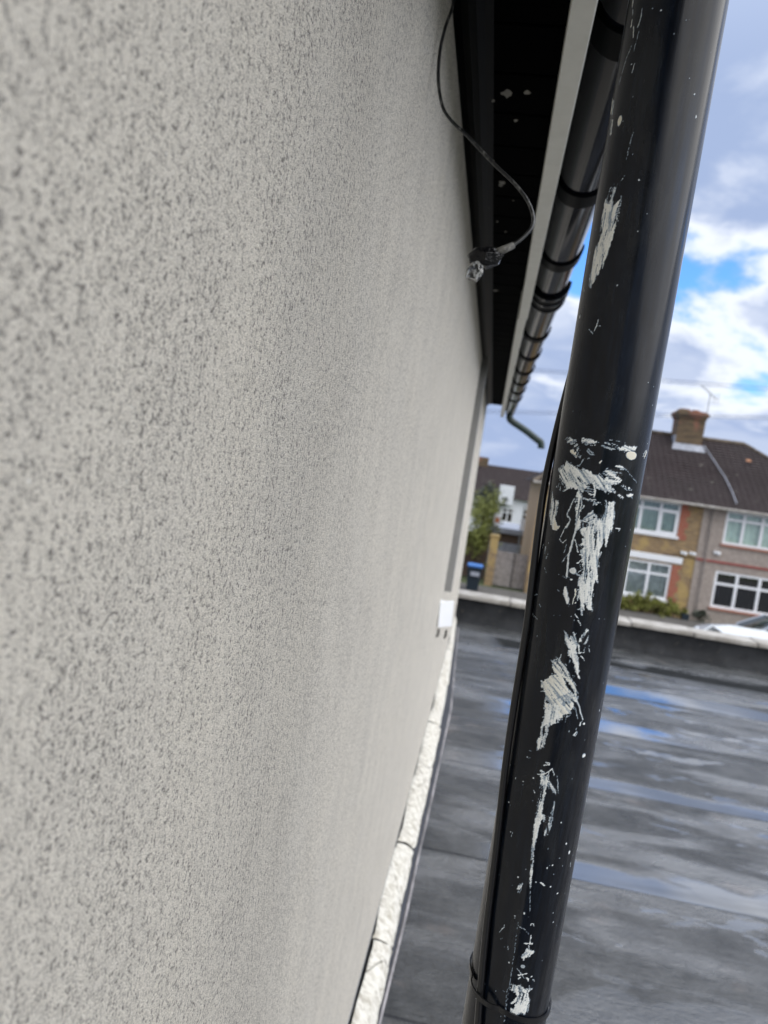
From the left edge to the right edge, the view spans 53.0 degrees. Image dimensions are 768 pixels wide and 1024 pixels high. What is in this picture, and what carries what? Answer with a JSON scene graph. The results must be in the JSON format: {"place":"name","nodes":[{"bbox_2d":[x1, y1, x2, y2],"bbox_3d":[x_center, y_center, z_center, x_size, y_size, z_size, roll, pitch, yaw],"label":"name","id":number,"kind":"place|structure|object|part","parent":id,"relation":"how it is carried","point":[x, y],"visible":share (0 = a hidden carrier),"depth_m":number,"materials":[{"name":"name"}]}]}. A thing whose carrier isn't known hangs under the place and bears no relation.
{"place":"outdoors","nodes":[
{"label":"outdoors","id":0,"kind":"place"},
{"bbox_2d":[460,565,523,592],"bbox_3d":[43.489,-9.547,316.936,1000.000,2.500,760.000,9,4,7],"label":"ground","id":1,"kind":"structure","parent":0,"point":[464,580],"depth_m":30.56,"materials":[{"name":"grey concrete"}]},
{"bbox_2d":[0,0,597,1023],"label":"rendered house","id":2,"kind":"structure","parent":1,"relation":"on","point":[256,324],"depth_m":0.47,"materials":[{"name":"white paint"}]},
{"bbox_2d":[436,599,453,638],"bbox_3d":[0.268,0.505,3.671,0.088,0.184,0.096,6,4,-30],"label":"junction box","id":3,"kind":"object","parent":2,"relation":"attached to","point":[445,614],"visible":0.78,"depth_m":3.63,"materials":[{"name":"white plastic"}]},
{"bbox_2d":[444,356,488,591],"bbox_3d":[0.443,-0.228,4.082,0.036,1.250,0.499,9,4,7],"label":"cable trunking","id":4,"kind":"object","parent":2,"relation":"attached to","point":[465,483],"visible":0.96,"depth_m":4.04,"materials":[{"name":"grey plastic"}]},
{"bbox_2d":[437,0,534,281],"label":"hanging wire","id":5,"kind":"object","parent":2,"relation":"hanging from","point":[481,259],"visible":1,"depth_m":0.91,"materials":[{"name":"black"}]},
{"bbox_2d":[474,374,567,1023],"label":"cable","id":6,"kind":"object","parent":2,"relation":"attached to","point":[512,716],"visible":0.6,"depth_m":0.60,"materials":[{"name":"black plastic"}]},
{"bbox_2d":[469,952,551,1023],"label":"cable tie","id":7,"kind":"object","parent":6,"relation":"attached to","point":[486,1003],"visible":0.58,"depth_m":0.62,"materials":[{"name":"black plastic"}]},
{"bbox_2d":[506,413,544,448],"bbox_3d":[1.373,-0.786,7.472,0.415,0.296,0.076,8,4,2],"label":"offset pipe","id":8,"kind":"object","parent":2,"relation":"attached to","point":[525,430],"visible":0.95,"depth_m":7.44,"materials":[{"name":"green paint"}]},
{"bbox_2d":[505,0,628,414],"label":"gutter","id":9,"kind":"object","parent":2,"relation":"attached to","point":[571,215],"visible":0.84,"depth_m":1.59,"materials":[{"name":"black plastic"}]},
{"bbox_2d":[462,0,728,1023],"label":"downpipe","id":10,"kind":"object","parent":2,"relation":"attached to","point":[656,126],"visible":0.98,"depth_m":0.56,"materials":[{"name":"black plastic"}]},
{"bbox_2d":[466,562,482,590],"bbox_3d":[3.248,2.410,27.944,0.560,1.050,0.760,9,4,7],"label":"wheelie bin","id":11,"kind":"object","parent":1,"relation":"on","point":[474,571],"visible":0.83,"depth_m":27.66,"materials":[{"name":"black plastic"}]},
{"bbox_2d":[461,535,489,578],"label":"garden wall","id":12,"kind":"structure","parent":1,"relation":"on","point":[482,559],"depth_m":32.10,"materials":[{"name":"brown brick"}]},
{"bbox_2d":[464,509,490,572],"bbox_3d":[3.798,1.374,31.541,1.798,2.976,0.744,9,4,7],"label":"wall shrub","id":13,"kind":"object","parent":1,"relation":"on","point":[476,540],"visible":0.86,"depth_m":31.42,"materials":[{"name":"green plant"}]},
{"bbox_2d":[470,480,503,547],"bbox_3d":[4.282,0.710,33.138,1.774,4.215,2.085,9,4,7],"label":"garden tree","id":14,"kind":"object","parent":1,"relation":"on","point":[487,512],"visible":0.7,"depth_m":32.84,"materials":[{"name":"green plant"}]},
{"bbox_2d":[470,482,508,517],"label":"grey tree","id":15,"kind":"object","parent":1,"relation":"on","point":[488,488],"visible":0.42,"depth_m":45.14,"materials":[{"name":"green plant"}]},
{"bbox_2d":[484,534,499,585],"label":"gate pillar","id":16,"kind":"structure","parent":1,"relation":"on","point":[491,560],"depth_m":30.28,"materials":[{"name":"yellow brick"}]},
{"bbox_2d":[492,550,527,588],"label":"timber gate","id":17,"kind":"structure","parent":16,"relation":"attached to","point":[511,577],"depth_m":30.35,"materials":[{"name":"grey wood"}]},
{"bbox_2d":[493,513,500,533],"bbox_3d":[4.652,1.426,32.757,0.260,2.750,0.095,9,4,7],"label":"notice post","id":18,"kind":"object","parent":1,"relation":"on","point":[498,516],"visible":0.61,"depth_m":32.65,"materials":[{"name":"silver metal"}]},
{"bbox_2d":[468,457,539,530],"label":"white terrace","id":19,"kind":"structure","parent":1,"relation":"on","point":[514,486],"depth_m":60.57,"materials":[{"name":"paint"}]},
{"bbox_2d":[501,507,513,522],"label":"window","id":20,"kind":"structure","parent":19,"relation":"in","point":[507,513],"depth_m":59.77,"materials":[{"name":"white plastic"}]},
{"bbox_2d":[486,520,522,565],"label":"garage","id":21,"kind":"structure","parent":1,"relation":"on","point":[509,534],"depth_m":37.61,"materials":[{"name":"white brick"}]},
{"bbox_2d":[486,542,520,565],"bbox_3d":[5.821,2.071,37.686,1.700,1.150,0.060,9,4,7],"label":"garage door","id":22,"kind":"structure","parent":21,"relation":"in","point":[507,547],"depth_m":37.61,"materials":[{"name":"grey"}]},
{"bbox_2d":[515,506,525,569],"bbox_3d":[5.915,1.324,33.586,0.190,3.200,0.105,9,4,7],"label":"metal post","id":23,"kind":"object","parent":1,"relation":"on","point":[522,524],"visible":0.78,"depth_m":33.50,"materials":[{"name":"silver metal"}]},
{"bbox_2d":[348,589,767,1023],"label":"flat roof extension","id":24,"kind":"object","parent":1,"relation":"on","point":[666,918],"visible":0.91,"depth_m":3.45,"materials":[{"name":"rubber"}]},
{"bbox_2d":[518,408,767,624],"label":"semi detached house","id":25,"kind":"structure","parent":1,"relation":"on","point":[700,539],"depth_m":28.99,"materials":[{"name":"brown brick"}]},
{"bbox_2d":[623,558,671,602],"bbox_3d":[9.171,2.413,29.210,3.300,1.560,0.250,9,4,7],"label":"window","id":26,"kind":"structure","parent":25,"relation":"in","point":[641,575],"depth_m":29.17,"materials":[{"name":"white plastic"}]},
{"bbox_2d":[634,498,681,538],"bbox_3d":[9.673,0.099,29.020,2.940,1.440,0.230,9,4,7],"label":"window","id":27,"kind":"structure","parent":25,"relation":"in","point":[655,517],"depth_m":28.97,"materials":[{"name":"white plastic"}]},
{"bbox_2d":[701,385,720,435],"bbox_3d":[13.338,-4.171,31.804,1.006,2.005,0.400,6,5,-33],"label":"tv aerial","id":28,"kind":"object","parent":25,"relation":"attached to","point":[708,403],"visible":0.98,"depth_m":31.86,"materials":[{"name":"silver metal"}]},
{"bbox_2d":[708,571,767,616],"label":"window","id":29,"kind":"structure","parent":25,"relation":"in","point":[731,592],"depth_m":29.65,"materials":[{"name":"white plastic"}]},
{"bbox_2d":[720,511,767,552],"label":"window","id":30,"kind":"structure","parent":25,"relation":"in","point":[746,530],"depth_m":28.54,"materials":[{"name":"white plastic"}]},
{"bbox_2d":[620,590,687,617],"bbox_3d":[9.625,3.364,28.407,3.085,0.960,1.446,9,4,7],"label":"hedge","id":31,"kind":"object","parent":1,"relation":"on","point":[640,603],"visible":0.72,"depth_m":28.29,"materials":[{"name":"green plant"}]},
{"bbox_2d":[680,613,689,619],"bbox_3d":[10.971,3.873,28.087,0.278,0.340,0.250,9,4,7],"label":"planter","id":32,"kind":"object","parent":1,"relation":"on","point":[684,616],"visible":0.56,"depth_m":27.96,"materials":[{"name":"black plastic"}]},
{"bbox_2d":[691,609,710,622],"bbox_3d":[11.582,3.884,28.130,0.726,0.696,0.465,10,4,20],"label":"bare shrub","id":33,"kind":"object","parent":1,"relation":"on","point":[697,614],"visible":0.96,"depth_m":28.07,"materials":[{"name":"grey plant"}]},
{"bbox_2d":[459,582,712,627],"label":"pavement","id":34,"kind":"structure","parent":0,"point":[622,612],"depth_m":27.77,"materials":[{"name":"grey concrete"}]},
{"bbox_2d":[693,614,767,630],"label":"parked car","id":35,"kind":"object","parent":34,"relation":"on","point":[760,622],"visible":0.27,"depth_m":22.61,"materials":[{"name":"silver metal"}]},
{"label":"windows","id":36,"kind":"part","parent":35,"relation":"part of","materials":[{"name":"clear glass"}]},
{"bbox_2d":[479,0,767,471],"label":"sky","id":37,"kind":"structure","parent":0,"point":[719,328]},
{"bbox_2d":[486,410,767,416],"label":"overhead line","id":38,"kind":"object","parent":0,"point":[668,414],"visible":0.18,"depth_m":22.91,"materials":[{"name":"black metal"}]},
{"bbox_2d":[515,413,754,418],"bbox_3d":[8.005,-2.856,23.003,84.849,9.466,0.010,9,4,7],"label":"overhead line","id":39,"kind":"object","parent":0,"point":[662,416],"visible":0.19,"depth_m":22.82,"materials":[{"name":"black metal"}]},
{"bbox_2d":[534,371,767,390],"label":"overhead line","id":40,"kind":"object","parent":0,"point":[672,382],"visible":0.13,"depth_m":22.78,"materials":[{"name":"black metal"}]},
{"bbox_2d":[540,369,767,387],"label":"overhead line","id":41,"kind":"object","parent":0,"point":[678,380],"visible":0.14,"depth_m":22.75,"materials":[{"name":"black metal"}]},
{"bbox_2d":[704,625,767,639],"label":"parked car","id":42,"kind":"object","parent":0,"point":[743,631],"visible":0.06,"depth_m":16.98,"materials":[{"name":"white paint"}]},
{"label":"windows","id":43,"kind":"part","parent":42,"relation":"part of","materials":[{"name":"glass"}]}
]}

